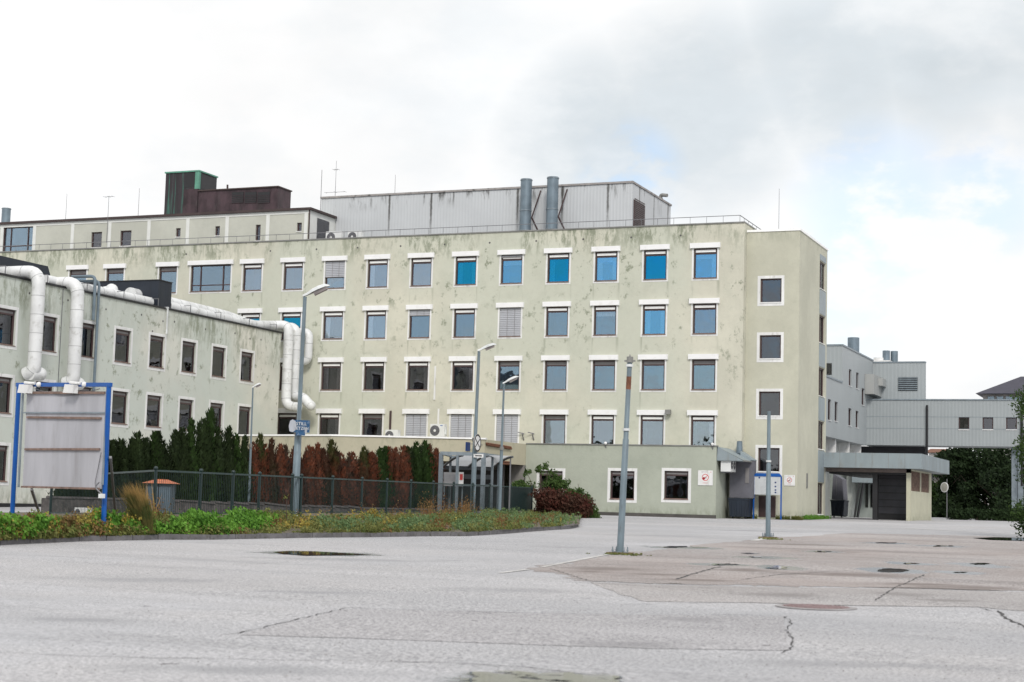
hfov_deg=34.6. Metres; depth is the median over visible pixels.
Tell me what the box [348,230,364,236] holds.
air conditioner
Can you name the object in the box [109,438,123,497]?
conifer
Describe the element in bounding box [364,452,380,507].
conifer
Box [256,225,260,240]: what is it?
window
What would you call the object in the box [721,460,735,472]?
air conditioner
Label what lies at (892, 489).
roller door
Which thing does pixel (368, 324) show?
window
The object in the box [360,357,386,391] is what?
window
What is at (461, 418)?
window
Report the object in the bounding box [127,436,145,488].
conifer
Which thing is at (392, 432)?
air conditioner
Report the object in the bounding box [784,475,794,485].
no smoking sign
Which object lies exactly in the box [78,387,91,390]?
window
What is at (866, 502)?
courtyard wall
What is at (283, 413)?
window
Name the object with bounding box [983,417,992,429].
window
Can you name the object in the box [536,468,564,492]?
window
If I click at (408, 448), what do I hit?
conifer
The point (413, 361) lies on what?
window
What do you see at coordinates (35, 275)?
air duct
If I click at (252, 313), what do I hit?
window
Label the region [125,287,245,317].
air duct
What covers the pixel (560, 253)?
window
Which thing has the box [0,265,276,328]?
roof hoops
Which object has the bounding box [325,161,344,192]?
roof antenna
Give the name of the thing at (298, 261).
window
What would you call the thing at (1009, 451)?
broadleaf tree
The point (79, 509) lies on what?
air conditioner
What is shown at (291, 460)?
conifer
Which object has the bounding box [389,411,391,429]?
cable conduit
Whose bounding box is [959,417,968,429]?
window
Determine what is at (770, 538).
post foot weeds
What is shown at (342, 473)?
conifer
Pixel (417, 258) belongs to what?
window
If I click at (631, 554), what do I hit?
post foot weeds
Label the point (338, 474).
conifer
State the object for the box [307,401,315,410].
duct elbow
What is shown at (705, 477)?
no smoking sign
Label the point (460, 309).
window
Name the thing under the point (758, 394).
window
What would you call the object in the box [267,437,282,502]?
conifer
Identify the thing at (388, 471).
conifer
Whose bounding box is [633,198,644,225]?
louvre door
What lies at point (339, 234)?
air conditioner
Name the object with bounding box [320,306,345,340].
window
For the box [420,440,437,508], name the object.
conifer
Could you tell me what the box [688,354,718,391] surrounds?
window
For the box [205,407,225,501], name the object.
conifer
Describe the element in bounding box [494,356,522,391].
window
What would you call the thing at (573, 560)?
road marking
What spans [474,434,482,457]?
round sign
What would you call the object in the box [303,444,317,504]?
conifer
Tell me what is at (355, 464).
conifer
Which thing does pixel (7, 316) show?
window
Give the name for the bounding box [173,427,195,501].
conifer
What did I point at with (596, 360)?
window
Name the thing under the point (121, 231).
window
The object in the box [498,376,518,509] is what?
street lamp
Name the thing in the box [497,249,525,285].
window
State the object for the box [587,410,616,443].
window
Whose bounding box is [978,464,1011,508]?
broadleaf tree
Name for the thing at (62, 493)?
conifer
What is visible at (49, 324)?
window
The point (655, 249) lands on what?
window
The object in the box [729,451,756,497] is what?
waste chute
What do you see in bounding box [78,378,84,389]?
duct elbow
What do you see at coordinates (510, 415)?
window
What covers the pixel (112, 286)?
duct elbow
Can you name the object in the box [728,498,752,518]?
waste container
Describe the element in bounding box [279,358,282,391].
window
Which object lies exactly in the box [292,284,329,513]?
street lamp
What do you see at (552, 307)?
window
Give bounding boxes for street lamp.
[248,383,260,501]
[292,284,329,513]
[470,343,495,512]
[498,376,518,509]
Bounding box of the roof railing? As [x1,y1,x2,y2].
[0,215,760,249]
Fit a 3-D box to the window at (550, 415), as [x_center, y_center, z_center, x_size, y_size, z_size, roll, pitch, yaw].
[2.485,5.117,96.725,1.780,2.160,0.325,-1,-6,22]
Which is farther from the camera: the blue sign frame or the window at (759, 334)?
the window at (759, 334)
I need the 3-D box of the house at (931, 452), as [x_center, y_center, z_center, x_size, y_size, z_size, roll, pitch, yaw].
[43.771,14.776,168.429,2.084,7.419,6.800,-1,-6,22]
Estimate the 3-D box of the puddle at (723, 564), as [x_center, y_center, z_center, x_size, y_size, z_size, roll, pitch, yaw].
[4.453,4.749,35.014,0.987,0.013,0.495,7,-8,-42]
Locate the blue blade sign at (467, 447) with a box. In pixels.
[465,442,482,450]
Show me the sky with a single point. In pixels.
(890, 133)
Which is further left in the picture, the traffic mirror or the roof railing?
the roof railing
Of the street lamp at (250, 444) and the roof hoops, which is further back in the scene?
the roof hoops
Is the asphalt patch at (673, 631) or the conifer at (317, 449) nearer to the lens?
the asphalt patch at (673, 631)
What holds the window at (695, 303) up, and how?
in the building at (718, 332)
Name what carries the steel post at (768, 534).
on the ground at (238, 582)
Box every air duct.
[0,266,45,379]
[44,275,153,304]
[56,277,83,382]
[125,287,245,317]
[171,302,297,411]
[276,323,312,407]
[300,328,312,364]
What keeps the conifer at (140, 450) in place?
on the hedge ground
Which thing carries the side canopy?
attached to the building at (718, 332)
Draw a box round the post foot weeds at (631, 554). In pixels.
[585,552,651,555]
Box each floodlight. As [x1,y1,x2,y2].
[17,381,40,392]
[63,381,85,393]
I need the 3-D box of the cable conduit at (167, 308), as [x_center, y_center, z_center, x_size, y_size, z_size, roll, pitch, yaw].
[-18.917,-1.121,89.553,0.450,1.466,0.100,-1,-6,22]
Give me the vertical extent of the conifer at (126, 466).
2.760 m
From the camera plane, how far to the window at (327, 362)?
102.82 m
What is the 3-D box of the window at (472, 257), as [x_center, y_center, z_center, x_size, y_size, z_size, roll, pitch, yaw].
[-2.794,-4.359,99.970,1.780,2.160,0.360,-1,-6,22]
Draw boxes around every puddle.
[276,551,365,554]
[460,670,621,681]
[666,546,691,547]
[707,563,736,564]
[767,565,786,568]
[878,568,907,571]
[978,537,1023,540]
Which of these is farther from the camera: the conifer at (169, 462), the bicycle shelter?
the bicycle shelter
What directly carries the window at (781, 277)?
in the building at (718, 332)
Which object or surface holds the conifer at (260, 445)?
on the hedge ground
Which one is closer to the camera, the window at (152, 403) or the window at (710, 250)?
the window at (152, 403)
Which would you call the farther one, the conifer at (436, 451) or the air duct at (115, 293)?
the air duct at (115, 293)
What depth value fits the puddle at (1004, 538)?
60.80 m
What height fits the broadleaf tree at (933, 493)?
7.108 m
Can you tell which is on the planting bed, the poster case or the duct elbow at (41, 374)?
the poster case
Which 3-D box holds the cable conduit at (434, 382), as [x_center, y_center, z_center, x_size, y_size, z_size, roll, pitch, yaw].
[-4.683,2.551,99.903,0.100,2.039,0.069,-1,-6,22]
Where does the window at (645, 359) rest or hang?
in the building at (718, 332)
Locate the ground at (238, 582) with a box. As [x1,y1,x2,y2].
[0,507,1023,681]
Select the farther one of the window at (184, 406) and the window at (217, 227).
the window at (217, 227)
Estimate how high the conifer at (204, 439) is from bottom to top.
3.759 m
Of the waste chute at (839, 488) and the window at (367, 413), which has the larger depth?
the waste chute at (839, 488)
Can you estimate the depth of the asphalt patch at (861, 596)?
25.29 m
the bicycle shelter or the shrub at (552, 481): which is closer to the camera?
the bicycle shelter
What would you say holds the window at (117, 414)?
in the wing
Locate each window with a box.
[0,304,18,349]
[0,373,14,417]
[0,442,10,485]
[3,226,32,250]
[34,379,55,390]
[42,312,59,355]
[66,265,88,279]
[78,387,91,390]
[81,320,95,360]
[91,232,101,247]
[103,263,126,280]
[110,387,129,427]
[112,325,132,366]
[119,231,131,246]
[144,392,163,430]
[147,332,166,371]
[155,261,179,294]
[177,396,194,432]
[180,338,197,375]
[187,259,233,293]
[209,400,224,435]
[210,343,227,380]
[216,226,219,235]
[237,308,262,320]
[237,403,251,433]
[239,348,254,384]
[240,258,264,292]
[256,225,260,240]
[278,307,302,341]
[278,408,296,433]
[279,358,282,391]
[280,257,305,291]
[316,409,341,433]
[317,218,328,238]
[318,357,343,391]
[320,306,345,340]
[322,255,347,290]
[358,409,384,434]
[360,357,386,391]
[362,305,388,340]
[364,254,390,288]
[402,409,429,435]
[404,356,430,391]
[406,304,432,339]
[408,252,434,287]
[447,409,474,437]
[449,356,476,391]
[450,303,477,338]
[452,251,479,286]
[493,409,520,442]
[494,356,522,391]
[496,302,523,338]
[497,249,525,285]
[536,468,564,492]
[540,409,568,442]
[541,355,569,391]
[542,301,570,337]
[544,247,572,284]
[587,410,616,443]
[589,355,618,391]
[590,300,619,337]
[591,246,620,282]
[607,468,636,502]
[637,410,666,444]
[638,354,667,391]
[639,299,668,336]
[640,244,669,281]
[661,468,690,502]
[687,410,717,444]
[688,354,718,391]
[689,298,719,335]
[690,242,720,280]
[755,445,781,475]
[756,389,782,418]
[757,275,784,305]
[757,332,783,361]
[817,483,822,514]
[818,421,822,449]
[819,315,824,344]
[819,368,824,397]
[820,262,825,291]
[828,399,830,420]
[848,408,851,426]
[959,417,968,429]
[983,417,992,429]
[1006,417,1016,429]
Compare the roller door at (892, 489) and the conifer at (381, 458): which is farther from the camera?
the roller door at (892, 489)
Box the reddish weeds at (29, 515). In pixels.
[0,511,562,539]
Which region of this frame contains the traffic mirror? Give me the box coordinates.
[941,482,947,491]
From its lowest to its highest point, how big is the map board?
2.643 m
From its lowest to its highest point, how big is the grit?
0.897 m
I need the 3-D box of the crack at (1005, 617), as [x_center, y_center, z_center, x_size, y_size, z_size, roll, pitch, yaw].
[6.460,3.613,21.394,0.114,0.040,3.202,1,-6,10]
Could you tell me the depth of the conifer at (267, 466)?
67.23 m
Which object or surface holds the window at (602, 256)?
in the building at (718, 332)
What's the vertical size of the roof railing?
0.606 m
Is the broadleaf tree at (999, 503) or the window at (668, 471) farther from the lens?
the broadleaf tree at (999, 503)
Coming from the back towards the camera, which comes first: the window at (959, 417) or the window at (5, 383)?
the window at (959, 417)
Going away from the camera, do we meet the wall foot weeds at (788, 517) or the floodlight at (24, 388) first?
the floodlight at (24, 388)
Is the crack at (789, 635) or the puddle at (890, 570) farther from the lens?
the puddle at (890, 570)
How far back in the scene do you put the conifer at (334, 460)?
71.08 m
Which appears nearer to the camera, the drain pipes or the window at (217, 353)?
the drain pipes
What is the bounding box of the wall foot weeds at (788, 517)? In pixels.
[747,514,803,519]
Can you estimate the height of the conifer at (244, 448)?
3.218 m
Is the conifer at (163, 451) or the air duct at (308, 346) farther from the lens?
the air duct at (308, 346)
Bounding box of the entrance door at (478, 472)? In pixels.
[454,470,496,509]
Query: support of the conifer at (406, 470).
on the hedge ground
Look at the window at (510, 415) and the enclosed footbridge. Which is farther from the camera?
the enclosed footbridge
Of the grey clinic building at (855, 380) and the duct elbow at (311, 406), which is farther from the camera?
the grey clinic building at (855, 380)
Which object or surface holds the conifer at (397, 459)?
on the hedge ground
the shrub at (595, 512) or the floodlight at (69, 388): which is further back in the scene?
the shrub at (595, 512)
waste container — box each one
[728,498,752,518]
[830,500,848,517]
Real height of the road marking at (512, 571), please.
0.020 m
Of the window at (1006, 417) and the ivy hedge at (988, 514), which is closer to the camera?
the ivy hedge at (988, 514)
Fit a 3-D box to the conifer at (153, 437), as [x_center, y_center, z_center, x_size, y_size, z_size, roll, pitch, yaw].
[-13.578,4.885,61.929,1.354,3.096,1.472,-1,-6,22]
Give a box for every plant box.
[0,256,49,274]
[88,279,172,307]
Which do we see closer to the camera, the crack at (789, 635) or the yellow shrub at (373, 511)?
the crack at (789, 635)
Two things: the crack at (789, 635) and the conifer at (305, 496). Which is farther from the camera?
the conifer at (305, 496)
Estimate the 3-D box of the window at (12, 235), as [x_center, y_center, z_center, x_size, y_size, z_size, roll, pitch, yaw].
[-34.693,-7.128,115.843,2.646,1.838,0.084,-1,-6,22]
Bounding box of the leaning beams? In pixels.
[854,483,864,517]
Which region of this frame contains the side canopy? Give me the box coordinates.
[717,447,751,461]
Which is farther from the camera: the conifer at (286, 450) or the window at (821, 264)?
the window at (821, 264)
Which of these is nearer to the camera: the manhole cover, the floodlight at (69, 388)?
the manhole cover
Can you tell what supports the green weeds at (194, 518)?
on the planting bed
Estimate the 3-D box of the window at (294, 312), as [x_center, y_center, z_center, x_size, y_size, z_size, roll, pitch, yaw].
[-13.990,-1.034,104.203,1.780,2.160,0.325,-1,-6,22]
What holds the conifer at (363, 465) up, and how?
on the hedge ground
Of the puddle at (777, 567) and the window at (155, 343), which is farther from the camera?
the window at (155, 343)
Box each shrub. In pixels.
[366,508,381,517]
[511,461,570,504]
[528,487,595,517]
[562,486,601,517]
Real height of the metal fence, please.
2.062 m
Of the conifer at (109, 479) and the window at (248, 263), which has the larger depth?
the window at (248, 263)
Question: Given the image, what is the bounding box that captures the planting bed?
[1,510,580,538]
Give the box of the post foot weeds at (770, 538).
[759,537,790,539]
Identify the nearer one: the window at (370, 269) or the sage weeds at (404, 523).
the sage weeds at (404, 523)
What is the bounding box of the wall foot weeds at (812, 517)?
[801,514,830,519]
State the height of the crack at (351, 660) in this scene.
0.022 m
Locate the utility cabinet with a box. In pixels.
[143,479,177,514]
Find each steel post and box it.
[606,355,635,553]
[758,411,777,537]
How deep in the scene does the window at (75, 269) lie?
110.88 m
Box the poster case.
[443,472,463,509]
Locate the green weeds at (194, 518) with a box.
[0,505,282,538]
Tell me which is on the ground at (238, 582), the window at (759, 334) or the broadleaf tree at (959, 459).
the broadleaf tree at (959, 459)
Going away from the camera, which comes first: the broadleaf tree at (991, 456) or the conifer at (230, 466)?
the conifer at (230, 466)
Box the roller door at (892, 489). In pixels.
[878,475,905,519]
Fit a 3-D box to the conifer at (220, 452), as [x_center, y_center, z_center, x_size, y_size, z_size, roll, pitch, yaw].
[-11.669,5.030,64.820,1.244,3.482,1.149,4,-6,-22]
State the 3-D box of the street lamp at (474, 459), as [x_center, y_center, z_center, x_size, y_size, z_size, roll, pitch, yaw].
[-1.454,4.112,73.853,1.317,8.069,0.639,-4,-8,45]
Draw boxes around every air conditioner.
[75,507,90,512]
[326,231,344,237]
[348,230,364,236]
[385,430,400,435]
[430,424,446,436]
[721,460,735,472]
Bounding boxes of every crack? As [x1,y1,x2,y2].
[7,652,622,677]
[223,608,641,634]
[676,566,719,578]
[783,616,793,651]
[875,574,924,599]
[997,611,1023,626]
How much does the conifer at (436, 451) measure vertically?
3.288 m
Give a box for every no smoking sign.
[698,470,712,484]
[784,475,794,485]
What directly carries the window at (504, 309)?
in the building at (718, 332)
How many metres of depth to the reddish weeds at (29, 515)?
40.69 m
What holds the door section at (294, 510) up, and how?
in the street lamp at (318, 289)
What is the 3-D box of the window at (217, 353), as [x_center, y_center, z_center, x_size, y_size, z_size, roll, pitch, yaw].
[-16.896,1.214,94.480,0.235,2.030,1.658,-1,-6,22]
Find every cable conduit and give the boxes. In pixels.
[166,307,168,333]
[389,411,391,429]
[433,366,435,399]
[437,409,439,423]
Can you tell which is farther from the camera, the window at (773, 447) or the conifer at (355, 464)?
the window at (773, 447)
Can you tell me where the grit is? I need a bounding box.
[8,530,1022,679]
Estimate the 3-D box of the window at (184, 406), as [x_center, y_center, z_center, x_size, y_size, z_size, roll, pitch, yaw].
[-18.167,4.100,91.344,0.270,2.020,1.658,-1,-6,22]
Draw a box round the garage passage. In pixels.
[824,452,948,520]
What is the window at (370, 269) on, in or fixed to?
in the building at (718, 332)
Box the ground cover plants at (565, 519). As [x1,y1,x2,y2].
[479,507,580,528]
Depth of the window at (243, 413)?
97.09 m
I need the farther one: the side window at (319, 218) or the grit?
the side window at (319, 218)
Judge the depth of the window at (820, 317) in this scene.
98.60 m
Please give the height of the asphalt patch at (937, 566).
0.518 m
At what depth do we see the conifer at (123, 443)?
60.28 m
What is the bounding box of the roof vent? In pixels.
[873,357,891,361]
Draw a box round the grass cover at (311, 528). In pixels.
[0,507,581,540]
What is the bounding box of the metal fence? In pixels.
[49,466,532,515]
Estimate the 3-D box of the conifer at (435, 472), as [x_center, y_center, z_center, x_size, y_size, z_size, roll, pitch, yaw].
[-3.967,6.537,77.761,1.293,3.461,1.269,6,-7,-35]
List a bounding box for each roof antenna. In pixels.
[103,196,113,242]
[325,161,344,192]
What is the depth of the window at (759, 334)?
92.94 m
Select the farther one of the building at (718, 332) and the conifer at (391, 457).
the building at (718, 332)
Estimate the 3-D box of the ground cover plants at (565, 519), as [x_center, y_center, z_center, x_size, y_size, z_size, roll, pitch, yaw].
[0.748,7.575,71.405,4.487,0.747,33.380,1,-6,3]
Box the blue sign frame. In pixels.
[10,383,115,523]
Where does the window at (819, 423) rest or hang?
in the building at (718, 332)
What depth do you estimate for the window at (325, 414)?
102.55 m
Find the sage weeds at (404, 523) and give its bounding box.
[307,509,496,532]
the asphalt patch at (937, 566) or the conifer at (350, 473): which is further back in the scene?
the conifer at (350, 473)
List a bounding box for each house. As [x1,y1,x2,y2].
[928,449,945,490]
[976,376,1023,504]
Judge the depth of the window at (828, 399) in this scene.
116.43 m
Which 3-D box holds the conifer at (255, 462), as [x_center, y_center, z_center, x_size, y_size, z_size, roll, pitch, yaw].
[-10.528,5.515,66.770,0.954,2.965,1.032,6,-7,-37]
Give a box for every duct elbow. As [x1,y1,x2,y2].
[28,367,46,380]
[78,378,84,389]
[104,284,117,289]
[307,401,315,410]
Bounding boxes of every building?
[0,170,828,519]
[825,344,925,515]
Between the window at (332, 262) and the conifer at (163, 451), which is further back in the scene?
the window at (332, 262)
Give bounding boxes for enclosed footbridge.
[861,399,1023,509]
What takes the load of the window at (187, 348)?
in the wing
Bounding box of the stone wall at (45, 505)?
[41,496,435,512]
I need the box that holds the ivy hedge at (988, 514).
[944,507,1023,520]
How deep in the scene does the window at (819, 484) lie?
97.71 m
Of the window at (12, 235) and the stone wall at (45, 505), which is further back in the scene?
the window at (12, 235)
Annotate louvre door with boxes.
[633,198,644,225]
[759,496,775,516]
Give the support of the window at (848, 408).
in the grey clinic building at (855, 380)
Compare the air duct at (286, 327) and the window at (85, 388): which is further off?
the air duct at (286, 327)
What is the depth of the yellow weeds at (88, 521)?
40.79 m
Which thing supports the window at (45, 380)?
in the wing
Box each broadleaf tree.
[931,449,976,517]
[931,474,940,506]
[934,471,968,489]
[938,448,994,510]
[951,448,1010,510]
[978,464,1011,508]
[987,460,1011,509]
[990,448,1011,502]
[1007,385,1023,537]
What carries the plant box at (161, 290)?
on the wing
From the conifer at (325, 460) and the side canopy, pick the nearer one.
the conifer at (325, 460)
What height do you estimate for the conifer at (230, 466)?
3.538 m
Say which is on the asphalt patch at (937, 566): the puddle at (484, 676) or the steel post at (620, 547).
the steel post at (620, 547)
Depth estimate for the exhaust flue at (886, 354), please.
134.52 m
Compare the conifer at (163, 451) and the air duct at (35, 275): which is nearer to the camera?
the conifer at (163, 451)
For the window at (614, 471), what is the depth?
92.01 m
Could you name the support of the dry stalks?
on the planting bed
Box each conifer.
[47,489,78,496]
[76,489,99,496]
[107,443,124,497]
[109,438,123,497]
[115,442,132,494]
[116,436,134,497]
[127,430,153,494]
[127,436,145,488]
[140,437,154,488]
[148,431,165,480]
[150,430,175,492]
[162,443,174,480]
[167,428,186,501]
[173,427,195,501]
[182,417,206,499]
[194,417,216,501]
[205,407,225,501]
[213,425,230,501]
[221,424,243,501]
[229,432,251,501]
[240,434,256,504]
[248,440,263,502]
[255,432,270,501]
[261,443,274,504]
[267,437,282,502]
[274,442,289,504]
[277,444,290,504]
[288,446,308,499]
[288,460,310,504]
[301,446,321,504]
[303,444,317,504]
[313,442,330,505]
[317,447,336,505]
[326,437,343,507]
[334,448,344,507]
[338,453,350,504]
[345,452,359,506]
[346,451,363,505]
[356,445,371,506]
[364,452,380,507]
[368,450,382,506]
[375,446,390,507]
[378,446,397,507]
[384,445,396,507]
[391,446,402,507]
[398,444,414,507]
[402,445,419,507]
[411,441,426,507]
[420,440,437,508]
[426,443,437,507]
[433,447,446,508]
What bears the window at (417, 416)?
in the building at (718, 332)
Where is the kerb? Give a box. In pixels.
[0,524,577,544]
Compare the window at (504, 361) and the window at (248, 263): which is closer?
the window at (504, 361)
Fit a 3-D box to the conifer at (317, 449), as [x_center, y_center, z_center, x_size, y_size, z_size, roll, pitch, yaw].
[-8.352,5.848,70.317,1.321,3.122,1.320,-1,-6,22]
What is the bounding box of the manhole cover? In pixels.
[775,604,856,609]
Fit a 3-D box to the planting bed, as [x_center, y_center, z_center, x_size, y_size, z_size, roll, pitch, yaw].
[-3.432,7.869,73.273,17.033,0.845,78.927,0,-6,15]
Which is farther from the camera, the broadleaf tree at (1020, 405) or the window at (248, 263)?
the window at (248, 263)
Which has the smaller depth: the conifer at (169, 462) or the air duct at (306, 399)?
the conifer at (169, 462)
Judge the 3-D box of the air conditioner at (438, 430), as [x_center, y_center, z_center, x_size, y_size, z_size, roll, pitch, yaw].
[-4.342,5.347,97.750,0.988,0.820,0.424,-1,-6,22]
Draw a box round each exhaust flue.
[1,207,10,221]
[519,178,540,229]
[546,176,567,228]
[736,441,742,458]
[848,337,858,351]
[882,350,889,359]
[890,351,897,360]
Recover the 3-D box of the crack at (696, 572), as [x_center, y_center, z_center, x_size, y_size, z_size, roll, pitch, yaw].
[3.572,4.427,31.488,0.131,0.069,5.459,0,-6,16]
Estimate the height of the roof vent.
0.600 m
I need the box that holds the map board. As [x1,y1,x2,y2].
[753,473,781,519]
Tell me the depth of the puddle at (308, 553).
35.80 m
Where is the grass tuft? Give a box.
[112,481,160,533]
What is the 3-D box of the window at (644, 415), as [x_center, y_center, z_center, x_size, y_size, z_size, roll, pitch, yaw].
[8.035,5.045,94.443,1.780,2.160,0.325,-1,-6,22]
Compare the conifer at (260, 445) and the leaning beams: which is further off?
the leaning beams
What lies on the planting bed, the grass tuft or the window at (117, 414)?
the grass tuft
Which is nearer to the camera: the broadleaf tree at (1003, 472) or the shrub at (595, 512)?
the shrub at (595, 512)
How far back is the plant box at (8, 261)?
81.34 m
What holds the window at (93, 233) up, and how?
in the building at (718, 332)
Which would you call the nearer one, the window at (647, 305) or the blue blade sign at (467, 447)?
the blue blade sign at (467, 447)
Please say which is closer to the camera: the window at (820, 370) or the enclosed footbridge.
the window at (820, 370)
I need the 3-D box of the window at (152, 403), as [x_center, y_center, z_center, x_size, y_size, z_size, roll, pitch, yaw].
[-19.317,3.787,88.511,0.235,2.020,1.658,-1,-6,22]
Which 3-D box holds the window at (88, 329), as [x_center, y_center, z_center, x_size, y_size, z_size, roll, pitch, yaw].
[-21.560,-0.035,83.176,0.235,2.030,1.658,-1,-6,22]
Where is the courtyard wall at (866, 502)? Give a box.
[830,474,872,517]
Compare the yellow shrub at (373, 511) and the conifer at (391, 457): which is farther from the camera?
the conifer at (391, 457)
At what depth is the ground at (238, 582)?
20.80 m
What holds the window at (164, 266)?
in the building at (718, 332)
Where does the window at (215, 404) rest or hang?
in the wing
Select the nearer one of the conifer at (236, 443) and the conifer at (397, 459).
the conifer at (236, 443)
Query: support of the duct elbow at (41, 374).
attached to the air duct at (35, 275)
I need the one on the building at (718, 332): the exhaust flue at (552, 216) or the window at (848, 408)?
the exhaust flue at (552, 216)
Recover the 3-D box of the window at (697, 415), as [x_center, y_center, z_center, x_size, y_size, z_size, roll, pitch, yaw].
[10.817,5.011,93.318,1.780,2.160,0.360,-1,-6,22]
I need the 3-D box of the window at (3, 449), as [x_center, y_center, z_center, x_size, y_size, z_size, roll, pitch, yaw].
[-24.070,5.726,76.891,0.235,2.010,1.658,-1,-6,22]
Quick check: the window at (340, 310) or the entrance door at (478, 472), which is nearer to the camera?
the entrance door at (478, 472)
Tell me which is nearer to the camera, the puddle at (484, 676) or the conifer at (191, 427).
the puddle at (484, 676)
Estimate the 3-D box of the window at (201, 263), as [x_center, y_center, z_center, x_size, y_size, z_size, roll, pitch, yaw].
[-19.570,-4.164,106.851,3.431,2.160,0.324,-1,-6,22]
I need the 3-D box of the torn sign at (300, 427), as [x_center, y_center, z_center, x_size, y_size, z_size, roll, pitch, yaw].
[-6.932,2.817,53.593,0.680,0.520,0.037,2,-6,0]
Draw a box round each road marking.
[497,569,528,572]
[541,554,608,566]
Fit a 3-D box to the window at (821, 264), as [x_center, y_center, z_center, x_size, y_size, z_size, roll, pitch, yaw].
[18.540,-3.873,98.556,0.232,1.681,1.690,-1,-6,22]
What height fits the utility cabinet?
1.516 m
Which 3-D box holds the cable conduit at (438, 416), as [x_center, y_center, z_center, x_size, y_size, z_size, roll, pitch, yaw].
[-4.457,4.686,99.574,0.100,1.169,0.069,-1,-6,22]
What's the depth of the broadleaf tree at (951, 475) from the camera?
157.22 m
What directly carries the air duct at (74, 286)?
on the wing
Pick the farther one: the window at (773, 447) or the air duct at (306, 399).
the air duct at (306, 399)
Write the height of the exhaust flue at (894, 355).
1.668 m
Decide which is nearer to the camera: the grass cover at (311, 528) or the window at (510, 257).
the grass cover at (311, 528)
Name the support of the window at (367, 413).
in the building at (718, 332)
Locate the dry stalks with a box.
[127,491,478,521]
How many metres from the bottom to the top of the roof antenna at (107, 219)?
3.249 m
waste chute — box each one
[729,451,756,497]
[832,474,847,499]
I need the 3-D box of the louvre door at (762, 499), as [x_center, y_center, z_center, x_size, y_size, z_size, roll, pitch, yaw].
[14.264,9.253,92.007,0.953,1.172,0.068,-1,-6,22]
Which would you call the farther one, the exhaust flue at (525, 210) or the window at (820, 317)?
the exhaust flue at (525, 210)
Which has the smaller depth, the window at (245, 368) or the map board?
the map board
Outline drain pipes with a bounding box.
[71,275,100,389]
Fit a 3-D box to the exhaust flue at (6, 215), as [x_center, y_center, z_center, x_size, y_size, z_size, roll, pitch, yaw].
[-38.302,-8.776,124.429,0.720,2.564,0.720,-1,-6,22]
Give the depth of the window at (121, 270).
109.75 m
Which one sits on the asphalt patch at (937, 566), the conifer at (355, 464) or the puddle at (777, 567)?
the puddle at (777, 567)
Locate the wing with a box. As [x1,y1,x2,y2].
[0,273,281,506]
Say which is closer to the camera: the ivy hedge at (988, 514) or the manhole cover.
the manhole cover
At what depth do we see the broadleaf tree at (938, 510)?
151.67 m
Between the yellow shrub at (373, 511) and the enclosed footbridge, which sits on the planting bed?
the yellow shrub at (373, 511)
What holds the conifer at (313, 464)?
on the hedge ground
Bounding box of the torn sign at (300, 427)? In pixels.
[289,419,309,435]
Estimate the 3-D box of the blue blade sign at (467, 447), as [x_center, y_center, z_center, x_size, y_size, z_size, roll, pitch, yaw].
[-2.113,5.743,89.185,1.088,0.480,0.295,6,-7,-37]
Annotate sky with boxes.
[0,0,1023,501]
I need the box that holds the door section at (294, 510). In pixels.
[292,498,298,513]
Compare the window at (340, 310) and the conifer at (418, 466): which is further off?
the window at (340, 310)
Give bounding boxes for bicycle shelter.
[437,451,512,512]
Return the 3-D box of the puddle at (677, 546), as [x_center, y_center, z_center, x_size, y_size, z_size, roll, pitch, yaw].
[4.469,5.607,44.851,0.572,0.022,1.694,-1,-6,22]
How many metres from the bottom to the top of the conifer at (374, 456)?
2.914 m
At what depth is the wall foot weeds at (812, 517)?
93.89 m
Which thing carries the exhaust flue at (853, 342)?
on the grey clinic building at (855, 380)
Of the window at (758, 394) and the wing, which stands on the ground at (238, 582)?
the wing
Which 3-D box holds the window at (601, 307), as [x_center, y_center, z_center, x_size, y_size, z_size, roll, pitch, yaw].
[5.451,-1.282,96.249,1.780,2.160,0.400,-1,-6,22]
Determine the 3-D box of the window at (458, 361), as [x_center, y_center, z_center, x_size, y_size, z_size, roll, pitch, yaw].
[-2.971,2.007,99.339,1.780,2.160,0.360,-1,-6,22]
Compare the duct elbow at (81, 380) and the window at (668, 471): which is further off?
the window at (668, 471)
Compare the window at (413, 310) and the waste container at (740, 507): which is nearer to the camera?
the waste container at (740, 507)
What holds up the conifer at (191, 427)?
on the hedge ground
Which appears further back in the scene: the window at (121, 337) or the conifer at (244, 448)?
the window at (121, 337)
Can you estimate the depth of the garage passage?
98.19 m
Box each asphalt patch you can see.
[241,609,788,649]
[526,533,1023,590]
[591,582,1023,610]
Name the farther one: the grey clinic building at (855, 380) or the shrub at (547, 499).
the grey clinic building at (855, 380)
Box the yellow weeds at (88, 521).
[1,504,571,537]
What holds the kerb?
on the ground at (238, 582)
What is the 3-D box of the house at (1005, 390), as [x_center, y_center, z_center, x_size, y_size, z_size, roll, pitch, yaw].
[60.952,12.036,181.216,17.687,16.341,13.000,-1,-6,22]
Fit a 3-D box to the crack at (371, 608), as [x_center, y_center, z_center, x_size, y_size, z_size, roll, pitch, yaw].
[-1.446,3.288,19.658,6.226,0.070,2.514,6,-7,-40]
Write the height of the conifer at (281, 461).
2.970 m
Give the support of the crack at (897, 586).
on the asphalt patch at (861, 596)
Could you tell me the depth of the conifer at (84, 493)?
58.49 m
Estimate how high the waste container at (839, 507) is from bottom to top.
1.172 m
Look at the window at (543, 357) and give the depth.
97.09 m
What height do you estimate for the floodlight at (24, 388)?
0.328 m

